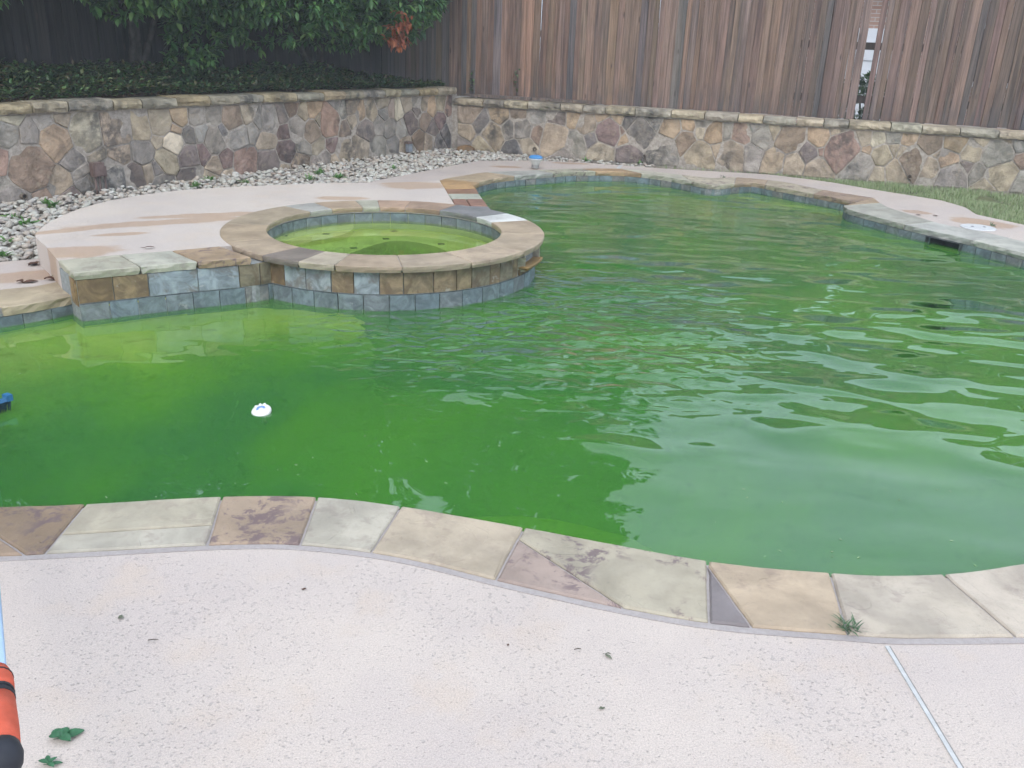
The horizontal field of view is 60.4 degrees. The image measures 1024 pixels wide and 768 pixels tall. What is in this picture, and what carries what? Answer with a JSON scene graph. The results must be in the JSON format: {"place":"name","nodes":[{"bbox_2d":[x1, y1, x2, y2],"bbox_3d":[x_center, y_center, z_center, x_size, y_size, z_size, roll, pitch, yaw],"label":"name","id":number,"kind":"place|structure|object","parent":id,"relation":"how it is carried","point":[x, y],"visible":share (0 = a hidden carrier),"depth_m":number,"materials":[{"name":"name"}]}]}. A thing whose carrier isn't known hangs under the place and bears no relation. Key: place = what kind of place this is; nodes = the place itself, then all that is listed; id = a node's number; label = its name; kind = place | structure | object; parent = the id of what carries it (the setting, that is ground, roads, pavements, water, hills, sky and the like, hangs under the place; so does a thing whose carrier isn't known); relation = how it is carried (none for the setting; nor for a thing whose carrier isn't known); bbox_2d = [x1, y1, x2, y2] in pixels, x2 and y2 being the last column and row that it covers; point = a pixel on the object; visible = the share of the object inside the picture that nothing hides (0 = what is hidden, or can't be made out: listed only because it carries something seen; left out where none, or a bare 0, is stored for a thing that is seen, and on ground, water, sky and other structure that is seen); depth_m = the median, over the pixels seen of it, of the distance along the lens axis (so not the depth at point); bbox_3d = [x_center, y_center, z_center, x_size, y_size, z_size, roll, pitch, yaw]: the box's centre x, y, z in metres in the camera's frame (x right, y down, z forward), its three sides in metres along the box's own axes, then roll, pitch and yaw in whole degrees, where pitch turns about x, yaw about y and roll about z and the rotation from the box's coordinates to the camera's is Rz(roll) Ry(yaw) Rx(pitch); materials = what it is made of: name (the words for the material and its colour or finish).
{"place":"outdoors","nodes":[
{"label":"outdoors","id":0,"kind":"place"},
{"bbox_2d":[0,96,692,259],"bbox_3d":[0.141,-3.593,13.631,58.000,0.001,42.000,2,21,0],"label":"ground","id":1,"kind":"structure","parent":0,"point":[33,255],"depth_m":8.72,"materials":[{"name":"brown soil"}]},
{"bbox_2d":[0,89,337,101],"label":"planting bed","id":2,"kind":"object","parent":1,"relation":"on","point":[103,95],"depth_m":9.59,"materials":[{"name":"soil"}]},
{"bbox_2d":[0,0,22,9],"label":"laurel shrub","id":3,"kind":"object","parent":2,"relation":"on","point":[2,2],"visible":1,"depth_m":8.29,"materials":[{"name":"green plant"}]},
{"bbox_2d":[73,0,238,92],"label":"laurel shrub","id":4,"kind":"object","parent":2,"relation":"on","point":[160,10],"visible":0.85,"depth_m":9.71,"materials":[{"name":"green plant"}]},
{"bbox_2d":[0,58,444,100],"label":"ground cover","id":5,"kind":"object","parent":2,"relation":"on","point":[338,78],"visible":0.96,"depth_m":9.65,"materials":[{"name":"green plant"}]},
{"bbox_2d":[0,0,449,92],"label":"board fence","id":6,"kind":"object","parent":2,"relation":"on","point":[50,32],"visible":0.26,"depth_m":10.02,"materials":[{"name":"brown wood"}]},
{"bbox_2d":[186,0,452,89],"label":"laurel shrub","id":7,"kind":"object","parent":2,"relation":"on","point":[315,20],"visible":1,"depth_m":10.85,"materials":[{"name":"green plant"}]},
{"bbox_2d":[0,86,456,209],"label":"retaining wall","id":8,"kind":"structure","parent":1,"relation":"on","point":[50,147],"depth_m":9.55,"materials":[{"name":"stone"}]},
{"bbox_2d":[20,193,27,199],"bbox_3d":[-4.552,-1.745,8.160,0.130,0.053,0.054,16,25,31],"label":"drain pipe","id":9,"kind":"object","parent":8,"relation":"attached to","point":[25,197],"visible":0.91,"depth_m":8.13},
{"bbox_2d":[89,162,107,199],"bbox_3d":[-4.052,-1.997,8.666,0.076,0.364,0.146,16,25,31],"label":"electrical box","id":10,"kind":"object","parent":8,"relation":"attached to","point":[98,169],"visible":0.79,"depth_m":8.60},
{"bbox_2d":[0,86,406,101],"bbox_3d":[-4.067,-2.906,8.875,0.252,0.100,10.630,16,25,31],"label":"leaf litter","id":11,"kind":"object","parent":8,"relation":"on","point":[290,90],"visible":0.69,"depth_m":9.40,"materials":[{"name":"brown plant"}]},
{"bbox_2d":[0,148,654,261],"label":"gravel","id":12,"kind":"structure","parent":1,"relation":"on","point":[24,239],"depth_m":9.85,"materials":[{"name":"grey gravel"}]},
{"bbox_2d":[0,250,12,256],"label":"weed","id":13,"kind":"object","parent":12,"relation":"on","point":[2,252],"visible":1,"depth_m":6.27,"materials":[{"name":"green plant"}]},
{"bbox_2d":[0,236,13,241],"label":"weed","id":14,"kind":"object","parent":12,"relation":"on","point":[3,238],"visible":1,"depth_m":6.71,"materials":[{"name":"green plant"}]},
{"bbox_2d":[0,213,18,217],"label":"weed","id":15,"kind":"object","parent":12,"relation":"on","point":[12,215],"visible":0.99,"depth_m":7.53,"materials":[{"name":"green plant"}]},
{"bbox_2d":[18,215,40,224],"bbox_3d":[-3.997,-1.355,7.259,0.184,0.102,0.144,0,22,-6],"label":"weed","id":16,"kind":"object","parent":12,"relation":"on","point":[27,221],"visible":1,"depth_m":7.24,"materials":[{"name":"green plant"}]},
{"bbox_2d":[40,197,60,207],"bbox_3d":[-4.188,-1.644,7.981,0.174,0.099,0.190,2,21,0],"label":"weed","id":17,"kind":"object","parent":12,"relation":"on","point":[45,200],"visible":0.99,"depth_m":7.98,"materials":[{"name":"green plant"}]},
{"bbox_2d":[189,181,199,187],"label":"weed","id":18,"kind":"object","parent":12,"relation":"on","point":[195,184],"visible":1,"depth_m":9.24,"materials":[{"name":"green plant"}]},
{"bbox_2d":[302,174,314,179],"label":"weed","id":19,"kind":"object","parent":12,"relation":"on","point":[310,177],"visible":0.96,"depth_m":9.97,"materials":[{"name":"green plant"}]},
{"bbox_2d":[311,168,325,174],"bbox_3d":[-2.283,-2.525,10.404,0.176,0.100,0.181,-13,26,-34],"label":"weed","id":20,"kind":"object","parent":12,"relation":"on","point":[319,171],"visible":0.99,"depth_m":10.40,"materials":[{"name":"green plant"}]},
{"bbox_2d":[333,172,347,177],"bbox_3d":[-1.984,-2.418,10.187,0.204,0.082,0.140,2,21,0],"label":"weed","id":21,"kind":"object","parent":12,"relation":"on","point":[339,176],"visible":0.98,"depth_m":10.18,"materials":[{"name":"green plant"}]},
{"bbox_2d":[404,141,412,156],"bbox_3d":[-1.441,-3.258,12.285,0.075,0.249,0.099,16,25,31],"label":"outlet box","id":22,"kind":"object","parent":12,"relation":"on","point":[408,146],"visible":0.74,"depth_m":12.25,"materials":[{"name":"grey plastic"}]},
{"bbox_2d":[456,145,474,153],"bbox_3d":[-0.680,-3.440,12.939,0.281,0.149,0.180,2,21,0],"label":"loose rock","id":23,"kind":"object","parent":12,"relation":"on","point":[468,148],"visible":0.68,"depth_m":12.88,"materials":[{"name":"beige stone"}]},
{"bbox_2d":[452,97,1023,195],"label":"retaining wall","id":24,"kind":"structure","parent":1,"relation":"on","point":[976,158],"depth_m":11.88,"materials":[{"name":"stone"}]},
{"bbox_2d":[464,93,594,103],"bbox_3d":[0.233,-4.143,12.773,1.966,0.038,0.080,9,22,16],"label":"timber batten","id":25,"kind":"object","parent":24,"relation":"on","point":[531,98],"visible":1,"depth_m":12.73,"materials":[{"name":"brown wood"}]},
{"bbox_2d":[449,0,1023,129],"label":"board fence","id":26,"kind":"object","parent":24,"relation":"on","point":[734,55],"visible":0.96,"depth_m":11.81,"materials":[{"name":"brown wood"}]},
{"bbox_2d":[469,71,474,90],"bbox_3d":[-0.599,-4.425,13.041,0.096,0.430,0.067,2,21,0],"label":"vine sprig","id":27,"kind":"object","parent":26,"relation":"attached to","point":[471,81],"visible":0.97,"depth_m":13.03,"materials":[{"name":"green plant"}]},
{"bbox_2d":[823,71,886,123],"bbox_3d":[5.349,-4.154,13.623,1.168,1.334,1.189,2,21,0],"label":"garden bush","id":28,"kind":"object","parent":1,"relation":"on","point":[862,86],"visible":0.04,"depth_m":13.40,"materials":[{"name":"green plant"}]},
{"bbox_2d":[701,0,1023,129],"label":"brick house","id":29,"kind":"structure","parent":1,"relation":"on","point":[872,32],"depth_m":18.21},
{"bbox_2d":[838,28,894,120],"bbox_3d":[7.476,-6.384,18.521,1.100,2.040,0.095,9,22,16],"label":"door","id":30,"kind":"structure","parent":29,"relation":"in","point":[872,32],"depth_m":18.33,"materials":[{"name":"white paint"}]},
{"bbox_2d":[972,24,1023,85],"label":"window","id":31,"kind":"structure","parent":29,"relation":"in","point":[985,24],"depth_m":17.73,"materials":[{"name":"paint"}]},
{"bbox_2d":[838,76,887,120],"bbox_3d":[4.695,-3.530,12.038,1.002,1.283,0.006,9,22,16],"label":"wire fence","id":32,"kind":"object","parent":1,"relation":"on","point":[864,95],"visible":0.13,"depth_m":11.89,"materials":[{"name":"metal"}]},
{"bbox_2d":[0,160,1023,767],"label":"pool deck","id":33,"kind":"structure","parent":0,"point":[236,658],"depth_m":2.37,"materials":[{"name":"concrete"}]},
{"bbox_2d":[17,279,36,282],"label":"fallen leaf","id":34,"kind":"object","parent":33,"relation":"on","point":[22,280],"visible":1,"depth_m":5.71,"materials":[{"name":"brown plant"}]},
{"bbox_2d":[28,261,38,265],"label":"fallen leaf","id":35,"kind":"object","parent":33,"relation":"on","point":[34,263],"visible":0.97,"depth_m":6.11,"materials":[{"name":"brown plant"}]},
{"bbox_2d":[38,755,62,766],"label":"fallen leaf","id":36,"kind":"object","parent":33,"relation":"on","point":[48,760],"visible":1,"depth_m":2.03,"materials":[{"name":"green plant"}]},
{"bbox_2d":[49,727,84,741],"bbox_3d":[-1.069,0.838,2.105,0.072,0.015,0.052,2,21,0],"label":"fallen leaf","id":37,"kind":"object","parent":33,"relation":"on","point":[66,733],"visible":1,"depth_m":2.11,"materials":[{"name":"green plant"}]},
{"bbox_2d":[35,181,453,287],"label":"raised deck","id":38,"kind":"structure","parent":33,"relation":"on","point":[172,221],"depth_m":6.94,"materials":[{"name":"concrete"}]},
{"bbox_2d":[0,168,1023,644],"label":"pool basin","id":39,"kind":"object","parent":33,"relation":"in","point":[976,608],"visible":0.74,"depth_m":2.90,"materials":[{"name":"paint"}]},
{"bbox_2d":[59,180,543,320],"bbox_3d":[-0.984,-0.690,6.974,2.438,1.100,4.542,16,25,31],"label":"spa","id":40,"kind":"object","parent":39,"relation":"on","point":[260,263],"visible":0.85,"depth_m":5.83,"materials":[{"name":"stone"}]},
{"bbox_2d":[273,221,495,254],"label":"spa water","id":41,"kind":"structure","parent":40,"relation":"in","point":[384,238],"depth_m":7.00,"materials":[{"name":"green liquid"}]},
{"bbox_2d":[0,181,1023,576],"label":"water","id":42,"kind":"structure","parent":39,"relation":"in","point":[720,415],"depth_m":4.50,"materials":[{"name":"green liquid"}]},
{"bbox_2d":[0,392,23,767],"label":"pool brush","id":43,"kind":"object","parent":42,"relation":"on","point":[11,752],"visible":1,"depth_m":1.60,"materials":[{"name":"orange plastic"}]},
{"bbox_2d":[251,403,271,415],"bbox_3d":[-1.198,0.179,4.219,0.094,0.160,0.092,2,21,0],"label":"floating thermometer","id":44,"kind":"object","parent":42,"relation":"on","point":[263,409],"visible":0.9,"depth_m":4.19,"materials":[{"name":"white plastic"}]},
{"bbox_2d":[19,289,975,565],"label":"floating flecks","id":45,"kind":"object","parent":42,"relation":"on","point":[621,387],"visible":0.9,"depth_m":3.62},
{"bbox_2d":[829,611,866,635],"bbox_3d":[0.991,0.708,2.591,0.119,0.038,0.094,11,23,22],"label":"grass tuft","id":46,"kind":"object","parent":39,"relation":"on","point":[848,625],"visible":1,"depth_m":2.60,"materials":[{"name":"green plant"}]},
{"bbox_2d":[529,153,542,168],"bbox_3d":[0.308,-2.917,11.504,0.184,0.188,0.184,2,21,0],"label":"chlorine dispenser","id":47,"kind":"object","parent":33,"relation":"on","point":[535,160],"visible":1,"depth_m":11.45,"materials":[{"name":"plastic"}]},
{"bbox_2d":[960,224,996,230],"bbox_3d":[4.647,-1.563,8.771,0.330,0.014,0.330,2,21,0],"label":"skimmer lid","id":48,"kind":"object","parent":33,"relation":"on","point":[978,227],"visible":1,"depth_m":8.73,"materials":[{"name":"white plastic"}]},
{"bbox_2d":[635,165,1023,224],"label":"lawn","id":49,"kind":"structure","parent":0,"point":[988,198],"depth_m":10.79,"materials":[{"name":"plant"}]}
]}

